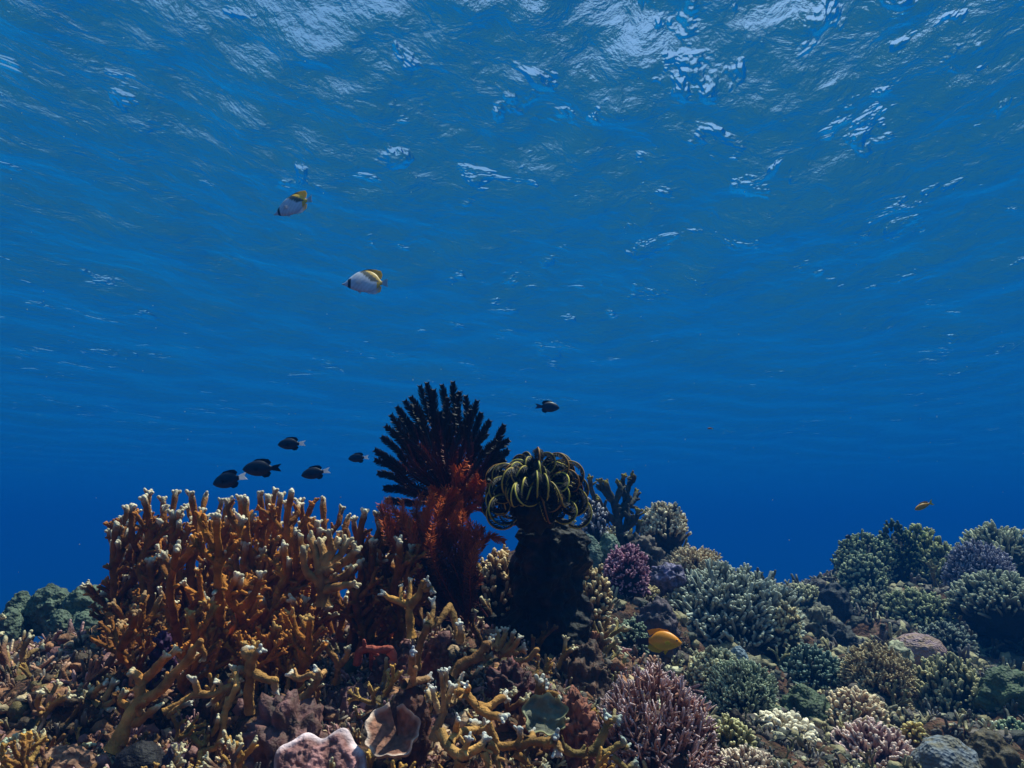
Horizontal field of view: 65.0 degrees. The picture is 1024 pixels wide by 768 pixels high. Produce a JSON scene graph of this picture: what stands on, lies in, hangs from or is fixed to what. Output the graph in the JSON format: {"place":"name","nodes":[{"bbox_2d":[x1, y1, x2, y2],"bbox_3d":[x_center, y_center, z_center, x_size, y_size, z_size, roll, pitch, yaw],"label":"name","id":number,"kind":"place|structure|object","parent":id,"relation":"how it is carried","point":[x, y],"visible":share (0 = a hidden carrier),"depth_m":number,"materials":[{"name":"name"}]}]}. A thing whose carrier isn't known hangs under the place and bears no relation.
{"place":"outdoors","nodes":[
{"label":"outdoors","id":0,"kind":"place"},
{"bbox_2d":[213,470,246,487],"bbox_3d":[-0.666,0.226,1.900,0.090,0.046,0.024,-14,-13,9],"label":"damselfish","id":1,"kind":"object","parent":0,"point":[228,479],"visible":1,"depth_m":1.90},
{"bbox_2d":[243,459,281,477],"bbox_3d":[-0.575,0.194,1.850,0.088,0.044,0.024,-2,-11,-4],"label":"damselfish","id":2,"kind":"object","parent":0,"point":[260,467],"visible":1,"depth_m":1.84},
{"bbox_2d":[278,437,305,449],"bbox_3d":[-0.575,0.156,2.100,0.072,0.036,0.019,-3,-11,-7],"label":"damselfish","id":3,"kind":"object","parent":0,"point":[289,443],"visible":1,"depth_m":2.10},
{"bbox_2d":[274,191,311,216],"bbox_3d":[-0.818,-0.669,3.000,0.160,0.103,0.041,-17,-27,11],"label":"butterflyfish","id":4,"kind":"object","parent":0,"point":[294,203],"visible":1,"depth_m":2.99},
{"bbox_2d":[301,465,329,478],"bbox_3d":[-0.500,0.226,2.050,0.073,0.037,0.020,-10,-9,-10],"label":"damselfish","id":5,"kind":"object","parent":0,"point":[314,472],"visible":1,"depth_m":2.05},
{"bbox_2d":[342,269,387,293],"bbox_3d":[-0.530,-0.371,2.903,0.163,0.104,0.042,1,-25,-10],"label":"butterflyfish","id":6,"kind":"object","parent":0,"point":[369,281],"visible":1,"depth_m":2.89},
{"bbox_2d":[0,0,1023,527],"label":"water","id":7,"kind":"structure","parent":0,"point":[852,370],"depth_m":6.64,"materials":[{"name":"liquid"}]},
{"bbox_2d":[0,541,1023,767],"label":"seabed","id":8,"kind":"structure","parent":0,"point":[31,579],"depth_m":1.82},
{"bbox_2d":[6,633,45,668],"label":"fire coral","id":9,"kind":"object","parent":8,"relation":"on","point":[24,656],"visible":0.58,"depth_m":1.31},
{"bbox_2d":[0,729,96,752],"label":"fire coral","id":10,"kind":"object","parent":8,"relation":"on","point":[15,735],"visible":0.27,"depth_m":1.03},
{"bbox_2d":[0,583,107,643],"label":"lobed coral","id":11,"kind":"object","parent":8,"relation":"on","point":[47,609],"visible":0.45,"depth_m":1.82},
{"bbox_2d":[33,679,76,728],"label":"fire coral","id":12,"kind":"object","parent":8,"relation":"on","point":[50,706],"visible":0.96,"depth_m":1.09},
{"bbox_2d":[45,744,99,767],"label":"lobed coral","id":13,"kind":"object","parent":8,"relation":"on","point":[71,756],"visible":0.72,"depth_m":0.97},
{"bbox_2d":[90,678,119,712],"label":"fire coral","id":14,"kind":"object","parent":8,"relation":"on","point":[106,706],"visible":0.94,"depth_m":1.12},
{"bbox_2d":[79,503,180,627],"bbox_3d":[-0.667,0.359,1.435,0.186,0.292,0.257,0,-11,0],"label":"fire coral","id":15,"kind":"object","parent":8,"relation":"on","point":[121,584],"visible":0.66,"depth_m":1.36},
{"bbox_2d":[78,590,190,674],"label":"fire coral","id":16,"kind":"object","parent":8,"relation":"on","point":[137,620],"visible":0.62,"depth_m":1.15},
{"bbox_2d":[111,739,165,767],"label":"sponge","id":17,"kind":"object","parent":8,"relation":"on","point":[143,753],"visible":0.9,"depth_m":0.96},
{"bbox_2d":[103,638,206,754],"bbox_3d":[-0.457,0.403,1.041,0.131,0.147,0.043,-1,-11,4],"label":"fire coral","id":18,"kind":"object","parent":8,"relation":"on","point":[134,715],"visible":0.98,"depth_m":1.04},
{"bbox_2d":[143,630,177,689],"bbox_3d":[-0.520,0.410,1.192,0.045,0.089,0.044,0,-11,0],"label":"sponge","id":19,"kind":"object","parent":8,"relation":"on","point":[162,640],"visible":0.59,"depth_m":1.18},
{"bbox_2d":[161,742,184,767],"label":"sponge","id":20,"kind":"object","parent":8,"relation":"on","point":[167,758],"visible":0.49,"depth_m":0.96},
{"bbox_2d":[126,488,224,655],"bbox_3d":[-0.561,0.341,1.372,0.182,0.330,0.534,6,-13,-30],"label":"fire coral","id":21,"kind":"object","parent":8,"relation":"on","point":[172,552],"visible":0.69,"depth_m":1.35},
{"bbox_2d":[162,664,240,756],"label":"fire coral","id":22,"kind":"object","parent":8,"relation":"on","point":[186,701],"visible":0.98,"depth_m":1.05},
{"bbox_2d":[184,713,224,766],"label":"fire coral","id":23,"kind":"object","parent":8,"relation":"on","point":[203,747],"visible":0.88,"depth_m":1.02},
{"bbox_2d":[183,491,279,667],"bbox_3d":[-0.469,0.334,1.346,0.172,0.339,0.643,5,-12,-24],"label":"fire coral","id":24,"kind":"object","parent":8,"relation":"on","point":[231,580],"visible":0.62,"depth_m":1.18},
{"bbox_2d":[222,729,258,767],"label":"fire coral","id":25,"kind":"object","parent":8,"relation":"on","point":[253,745],"visible":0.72,"depth_m":0.93},
{"bbox_2d":[171,598,330,696],"bbox_3d":[-0.409,0.428,1.278,0.217,0.188,0.437,3,-11,-16],"label":"fire coral","id":26,"kind":"object","parent":8,"relation":"on","point":[285,641],"visible":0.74,"depth_m":1.16},
{"bbox_2d":[231,643,280,715],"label":"fire coral","id":27,"kind":"object","parent":8,"relation":"on","point":[250,672],"visible":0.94,"depth_m":1.07},
{"bbox_2d":[223,487,319,633],"bbox_3d":[-0.424,0.349,1.437,0.180,0.344,0.429,3,-11,-16],"label":"fire coral","id":28,"kind":"object","parent":8,"relation":"on","point":[286,589],"visible":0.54,"depth_m":1.33},
{"bbox_2d":[235,689,327,767],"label":"crusted rock","id":29,"kind":"object","parent":8,"relation":"on","point":[277,723],"visible":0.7,"depth_m":0.99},
{"bbox_2d":[285,664,326,700],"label":"fire coral","id":30,"kind":"object","parent":29,"relation":"on","point":[316,674],"visible":1,"depth_m":1.05},
{"bbox_2d":[270,496,350,643],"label":"fire coral","id":31,"kind":"object","parent":8,"relation":"on","point":[328,614],"visible":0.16,"depth_m":1.44},
{"bbox_2d":[274,728,366,767],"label":"coral","id":32,"kind":"object","parent":8,"relation":"on","point":[341,747],"visible":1,"depth_m":0.95},
{"bbox_2d":[0,564,646,767],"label":"branching growth","id":33,"kind":"object","parent":8,"relation":"on","point":[22,760],"visible":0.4,"depth_m":1.07,"materials":[{"name":"brown"}]},
{"bbox_2d":[297,529,362,606],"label":"fire coral","id":34,"kind":"object","parent":8,"relation":"on","point":[323,579],"visible":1,"depth_m":1.23},
{"bbox_2d":[322,682,367,716],"bbox_3d":[-0.232,0.510,1.149,0.130,0.161,0.121,0,-11,0],"label":"crusted rock","id":35,"kind":"object","parent":8,"relation":"on","point":[340,701],"visible":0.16,"depth_m":1.14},
{"bbox_2d":[0,613,703,767],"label":"encrusting growth","id":36,"kind":"object","parent":8,"relation":"on","point":[64,667],"visible":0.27,"depth_m":1.16,"materials":[{"name":"brown"}]},
{"bbox_2d":[322,637,350,685],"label":"fire coral","id":37,"kind":"object","parent":36,"relation":"on","point":[338,665],"visible":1,"depth_m":1.17},
{"bbox_2d":[364,702,420,758],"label":"scroll coral","id":38,"kind":"object","parent":36,"relation":"on","point":[383,740],"visible":1,"depth_m":0.96},
{"bbox_2d":[375,460,507,627],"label":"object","id":39,"kind":"object","parent":36,"relation":"on","point":[449,563],"visible":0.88,"depth_m":1.33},
{"bbox_2d":[373,381,511,506],"bbox_3d":[-0.125,0.104,1.398,0.244,0.232,0.206,-2,-11,10],"label":"feather star","id":40,"kind":"object","parent":39,"relation":"attached to","point":[440,443],"visible":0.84,"depth_m":1.39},
{"bbox_2d":[522,692,568,736],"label":"leaf coral","id":41,"kind":"object","parent":36,"relation":"on","point":[546,713],"visible":0.94,"depth_m":1.03},
{"bbox_2d":[559,708,638,767],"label":"fire coral","id":42,"kind":"object","parent":36,"relation":"on","point":[608,719],"visible":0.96,"depth_m":1.00},
{"bbox_2d":[330,507,432,658],"bbox_3d":[-0.230,0.374,1.469,0.206,0.280,0.469,0,-11,0],"label":"fire coral","id":43,"kind":"object","parent":8,"relation":"on","point":[366,611],"visible":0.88,"depth_m":1.33},
{"bbox_2d":[366,643,409,686],"bbox_3d":[-0.176,0.458,1.210,0.088,0.129,0.080,6,-13,-30],"label":"crusted rock","id":44,"kind":"object","parent":8,"relation":"on","point":[376,675],"visible":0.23,"depth_m":1.20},
{"bbox_2d":[352,639,397,670],"bbox_3d":[-0.200,0.396,1.169,0.072,0.051,0.041,-10,-15,42],"label":"tube sponge","id":45,"kind":"object","parent":44,"relation":"on","point":[389,651],"visible":0.98,"depth_m":1.16},
{"bbox_2d":[377,576,435,638],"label":"fire coral","id":46,"kind":"object","parent":44,"relation":"on","point":[409,602],"visible":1,"depth_m":1.20},
{"bbox_2d":[391,686,431,767],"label":"sponge","id":47,"kind":"object","parent":8,"relation":"on","point":[412,699],"visible":0.56,"depth_m":1.02},
{"bbox_2d":[400,646,433,693],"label":"fire coral","id":48,"kind":"object","parent":47,"relation":"on","point":[413,680],"visible":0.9,"depth_m":1.02},
{"bbox_2d":[417,638,452,698],"bbox_3d":[-0.116,0.429,1.191,0.060,0.102,0.058,0,-11,0],"label":"sponge","id":49,"kind":"object","parent":8,"relation":"on","point":[435,655],"visible":0.48,"depth_m":1.18},
{"bbox_2d":[415,596,464,670],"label":"fire coral","id":50,"kind":"object","parent":8,"relation":"on","point":[430,622],"visible":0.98,"depth_m":1.14},
{"bbox_2d":[424,667,464,741],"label":"fire coral","id":51,"kind":"object","parent":8,"relation":"on","point":[449,699],"visible":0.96,"depth_m":1.00},
{"bbox_2d":[453,681,510,723],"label":"fire coral","id":52,"kind":"object","parent":51,"relation":"attached to","point":[482,709],"visible":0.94,"depth_m":0.98},
{"bbox_2d":[407,583,496,632],"bbox_3d":[-0.101,0.446,1.501,0.194,0.214,0.196,0,-11,0],"label":"reef boulder","id":53,"kind":"object","parent":8,"relation":"on","point":[489,620],"visible":0.03,"depth_m":1.44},
{"bbox_2d":[435,712,504,767],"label":"fire coral","id":54,"kind":"object","parent":8,"relation":"on","point":[486,745],"visible":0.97,"depth_m":0.93},
{"bbox_2d":[449,636,495,679],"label":"fire coral","id":55,"kind":"object","parent":8,"relation":"on","point":[465,662],"visible":1,"depth_m":1.13},
{"bbox_2d":[479,544,512,624],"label":"finger coral","id":56,"kind":"object","parent":8,"relation":"on","point":[496,589],"visible":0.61,"depth_m":1.48},
{"bbox_2d":[481,656,542,734],"bbox_3d":[0.002,0.448,1.120,0.094,0.132,0.088,0,-11,0],"label":"crusted rock","id":57,"kind":"object","parent":8,"relation":"on","point":[509,674],"visible":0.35,"depth_m":1.11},
{"bbox_2d":[485,626,539,663],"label":"fire coral","id":58,"kind":"object","parent":8,"relation":"on","point":[502,650],"visible":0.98,"depth_m":1.18},
{"bbox_2d":[484,721,563,767],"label":"fire coral","id":59,"kind":"object","parent":8,"relation":"on","point":[519,744],"visible":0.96,"depth_m":0.96},
{"bbox_2d":[496,518,594,658],"bbox_3d":[0.078,0.424,1.468,0.233,0.364,0.173,9,-14,-39],"label":"rock pinnacle","id":60,"kind":"object","parent":8,"relation":"on","point":[548,568],"visible":0.62,"depth_m":1.41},
{"bbox_2d":[481,447,591,534],"bbox_3d":[0.040,0.179,1.335,0.182,0.142,0.177,0,-11,0],"label":"feather star","id":61,"kind":"object","parent":60,"relation":"on","point":[538,495],"visible":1,"depth_m":1.30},
{"bbox_2d":[534,673,561,700],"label":"fire coral","id":62,"kind":"object","parent":8,"relation":"on","point":[540,688],"visible":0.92,"depth_m":1.07},
{"bbox_2d":[549,685,600,767],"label":"crusted rock","id":63,"kind":"object","parent":8,"relation":"on","point":[581,728],"visible":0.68,"depth_m":1.04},
{"bbox_2d":[559,638,613,707],"bbox_3d":[0.119,0.545,1.308,0.102,0.250,0.107,-10,-15,42],"label":"crusted rock","id":64,"kind":"object","parent":8,"relation":"on","point":[583,666],"visible":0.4,"depth_m":1.30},
{"bbox_2d":[580,497,608,542],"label":"finger coral","id":65,"kind":"object","parent":8,"relation":"on","point":[596,527],"visible":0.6,"depth_m":2.34},
{"bbox_2d":[586,534,604,583],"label":"lobed coral","id":66,"kind":"object","parent":8,"relation":"on","point":[597,556],"visible":0.28,"depth_m":2.26},
{"bbox_2d":[583,563,612,654],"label":"finger coral","id":67,"kind":"object","parent":8,"relation":"on","point":[598,593],"visible":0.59,"depth_m":1.61},
{"bbox_2d":[599,533,620,577],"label":"lobed coral","id":68,"kind":"object","parent":8,"relation":"on","point":[608,542],"visible":0.25,"depth_m":2.29},
{"bbox_2d":[592,615,631,663],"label":"antler coral","id":69,"kind":"object","parent":8,"relation":"on","point":[617,630],"visible":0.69,"depth_m":1.49},
{"bbox_2d":[603,543,650,600],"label":"brush coral","id":70,"kind":"object","parent":8,"relation":"on","point":[627,572],"visible":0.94,"depth_m":2.07},
{"bbox_2d":[616,617,648,656],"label":"finger coral","id":71,"kind":"object","parent":8,"relation":"on","point":[628,639],"visible":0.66,"depth_m":1.78},
{"bbox_2d":[631,532,667,596],"bbox_3d":[0.408,0.588,2.480,0.163,0.262,0.148,0,-11,0],"label":"crusted rock","id":72,"kind":"object","parent":8,"relation":"on","point":[652,550],"visible":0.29,"depth_m":2.46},
{"bbox_2d":[587,470,644,545],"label":"bush coral","id":73,"kind":"object","parent":72,"relation":"on","point":[619,512],"visible":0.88,"depth_m":2.53},
{"bbox_2d":[643,584,659,601],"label":"finger coral","id":74,"kind":"object","parent":8,"relation":"on","point":[654,591],"visible":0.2,"depth_m":2.13},
{"bbox_2d":[635,595,681,666],"bbox_3d":[0.349,0.601,1.935,0.118,0.179,0.104,0,-11,0],"label":"crusted rock","id":75,"kind":"object","parent":8,"relation":"on","point":[657,612],"visible":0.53,"depth_m":1.91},
{"bbox_2d":[595,661,725,767],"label":"staghorn coral","id":76,"kind":"object","parent":8,"relation":"on","point":[652,734],"visible":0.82,"depth_m":1.10},
{"bbox_2d":[640,501,691,556],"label":"finger coral","id":77,"kind":"object","parent":8,"relation":"on","point":[663,524],"visible":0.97,"depth_m":2.66},
{"bbox_2d":[666,543,722,574],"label":"finger coral","id":78,"kind":"object","parent":8,"relation":"on","point":[688,557],"visible":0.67,"depth_m":2.56},
{"bbox_2d":[686,645,736,696],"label":"acropora coral","id":79,"kind":"object","parent":8,"relation":"on","point":[701,665],"visible":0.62,"depth_m":1.79},
{"bbox_2d":[711,713,756,758],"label":"finger coral","id":80,"kind":"object","parent":8,"relation":"on","point":[738,734],"visible":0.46,"depth_m":1.27},
{"bbox_2d":[665,558,806,662],"bbox_3d":[0.621,0.705,2.299,0.443,0.408,0.352,0,-11,0],"label":"acropora coral","id":81,"kind":"object","parent":8,"relation":"on","point":[719,602],"visible":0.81,"depth_m":2.21},
{"bbox_2d":[649,562,686,593],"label":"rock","id":82,"kind":"object","parent":81,"relation":"on","point":[666,577],"visible":0.98,"depth_m":2.29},
{"bbox_2d":[731,646,748,661],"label":"lobed coral","id":83,"kind":"object","parent":8,"relation":"on","point":[739,652],"visible":0.34,"depth_m":1.81},
{"bbox_2d":[701,657,781,716],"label":"brush coral","id":84,"kind":"object","parent":8,"relation":"on","point":[741,684],"visible":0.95,"depth_m":1.65},
{"bbox_2d":[714,743,782,767],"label":"finger coral","id":85,"kind":"object","parent":8,"relation":"on","point":[745,757],"visible":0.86,"depth_m":1.17},
{"bbox_2d":[543,525,1023,767],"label":"encrusting growth","id":86,"kind":"object","parent":8,"relation":"on","point":[896,629],"visible":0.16,"depth_m":1.84,"materials":[{"name":"grey"}]},
{"bbox_2d":[753,708,821,749],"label":"knob coral","id":87,"kind":"object","parent":8,"relation":"on","point":[790,719],"visible":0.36,"depth_m":1.43},
{"bbox_2d":[773,600,801,656],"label":"finger coral","id":88,"kind":"object","parent":8,"relation":"on","point":[792,637],"visible":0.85,"depth_m":2.18},
{"bbox_2d":[553,516,1023,767],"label":"branching growth","id":89,"kind":"object","parent":8,"relation":"on","point":[933,568],"visible":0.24,"depth_m":1.81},
{"bbox_2d":[791,582,818,613],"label":"finger coral","id":90,"kind":"object","parent":8,"relation":"on","point":[809,593],"visible":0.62,"depth_m":3.17},
{"bbox_2d":[775,642,840,692],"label":"acropora coral","id":91,"kind":"object","parent":8,"relation":"on","point":[802,668],"visible":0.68,"depth_m":2.07},
{"bbox_2d":[779,683,836,726],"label":"lobed coral","id":92,"kind":"object","parent":8,"relation":"on","point":[804,700],"visible":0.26,"depth_m":1.72},
{"bbox_2d":[801,602,843,635],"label":"crusted rock","id":93,"kind":"object","parent":8,"relation":"on","point":[817,614],"visible":0.33,"depth_m":2.56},
{"bbox_2d":[817,582,856,621],"bbox_3d":[1.159,0.853,2.872,0.141,0.286,0.129,0,-11,0],"label":"sponge","id":94,"kind":"object","parent":8,"relation":"on","point":[835,596],"visible":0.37,"depth_m":2.85},
{"bbox_2d":[815,619,862,653],"bbox_3d":[1.014,0.879,2.532,0.210,0.276,0.203,0,-11,0],"label":"crusted rock","id":95,"kind":"object","parent":8,"relation":"on","point":[842,634],"visible":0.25,"depth_m":2.50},
{"bbox_2d":[825,685,889,727],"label":"finger coral","id":96,"kind":"object","parent":8,"relation":"on","point":[844,701],"visible":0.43,"depth_m":1.70},
{"bbox_2d":[836,549,887,594],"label":"acropora coral","id":97,"kind":"object","parent":8,"relation":"on","point":[858,569],"visible":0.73,"depth_m":3.42},
{"bbox_2d":[831,529,898,583],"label":"acropora coral","id":98,"kind":"object","parent":8,"relation":"on","point":[867,543],"visible":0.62,"depth_m":3.57},
{"bbox_2d":[849,584,891,619],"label":"acropora coral","id":99,"kind":"object","parent":8,"relation":"on","point":[861,598],"visible":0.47,"depth_m":2.98},
{"bbox_2d":[830,715,914,767],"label":"finger coral","id":100,"kind":"object","parent":8,"relation":"on","point":[886,743],"visible":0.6,"depth_m":1.46},
{"bbox_2d":[837,640,918,710],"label":"brush coral","id":101,"kind":"object","parent":8,"relation":"on","point":[884,664],"visible":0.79,"depth_m":1.97},
{"bbox_2d":[877,518,918,583],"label":"finger coral","id":102,"kind":"object","parent":8,"relation":"on","point":[906,563],"visible":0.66,"depth_m":3.57},
{"bbox_2d":[888,639,914,670],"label":"crusted rock","id":103,"kind":"object","parent":8,"relation":"on","point":[898,646],"visible":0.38,"depth_m":2.13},
{"bbox_2d":[900,721,925,747],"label":"finger coral","id":104,"kind":"object","parent":8,"relation":"on","point":[914,732],"visible":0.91,"depth_m":1.54},
{"bbox_2d":[878,585,958,628],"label":"acropora coral","id":105,"kind":"object","parent":8,"relation":"on","point":[915,606],"visible":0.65,"depth_m":2.89},
{"bbox_2d":[893,632,946,667],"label":"lobed coral","id":106,"kind":"object","parent":8,"relation":"on","point":[920,645],"visible":0.41,"depth_m":2.29},
{"bbox_2d":[904,523,943,569],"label":"finger coral","id":107,"kind":"object","parent":8,"relation":"on","point":[923,541],"visible":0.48,"depth_m":3.62},
{"bbox_2d":[915,536,959,584],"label":"acropora coral","id":108,"kind":"object","parent":8,"relation":"on","point":[934,551],"visible":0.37,"depth_m":3.53},
{"bbox_2d":[910,735,981,767],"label":"lobed coral","id":109,"kind":"object","parent":8,"relation":"on","point":[941,751],"visible":0.89,"depth_m":1.37},
{"bbox_2d":[912,651,980,717],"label":"acropora coral","id":110,"kind":"object","parent":8,"relation":"on","point":[952,685],"visible":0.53,"depth_m":1.94},
{"bbox_2d":[913,620,979,658],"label":"finger coral","id":111,"kind":"object","parent":8,"relation":"on","point":[951,637],"visible":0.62,"depth_m":2.56},
{"bbox_2d":[940,538,1017,590],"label":"brush coral","id":112,"kind":"object","parent":8,"relation":"on","point":[972,556],"visible":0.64,"depth_m":3.18},
{"bbox_2d":[944,569,1023,646],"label":"acropora coral","id":113,"kind":"object","parent":8,"relation":"on","point":[990,604],"visible":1,"depth_m":2.74},
{"bbox_2d":[952,519,1023,577],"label":"acropora coral","id":114,"kind":"object","parent":8,"relation":"on","point":[1008,540],"visible":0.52,"depth_m":3.54},
{"bbox_2d":[963,727,1021,767],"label":"rock","id":115,"kind":"object","parent":8,"relation":"on","point":[991,748],"visible":0.78,"depth_m":1.47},
{"bbox_2d":[971,664,1023,714],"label":"lobed coral","id":116,"kind":"object","parent":8,"relation":"on","point":[1001,686],"visible":0.47,"depth_m":1.86},
{"bbox_2d":[994,716,1023,730],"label":"finger coral","id":117,"kind":"object","parent":8,"relation":"on","point":[1004,723],"visible":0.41,"depth_m":1.70},
{"bbox_2d":[0,0,1023,564],"label":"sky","id":118,"kind":"structure","parent":0,"point":[19,545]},
{"bbox_2d":[535,400,558,412],"bbox_3d":[0.114,0.074,2.600,0.082,0.042,0.022,5,-12,-14],"label":"damselfish","id":119,"kind":"object","parent":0,"point":[548,406],"visible":1,"depth_m":2.60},
{"bbox_2d":[635,628,681,654],"bbox_3d":[0.274,0.481,1.502,0.084,0.046,0.022,-4,-12,21],"label":"damselfish","id":120,"kind":"object","parent":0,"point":[659,640],"visible":1,"depth_m":1.50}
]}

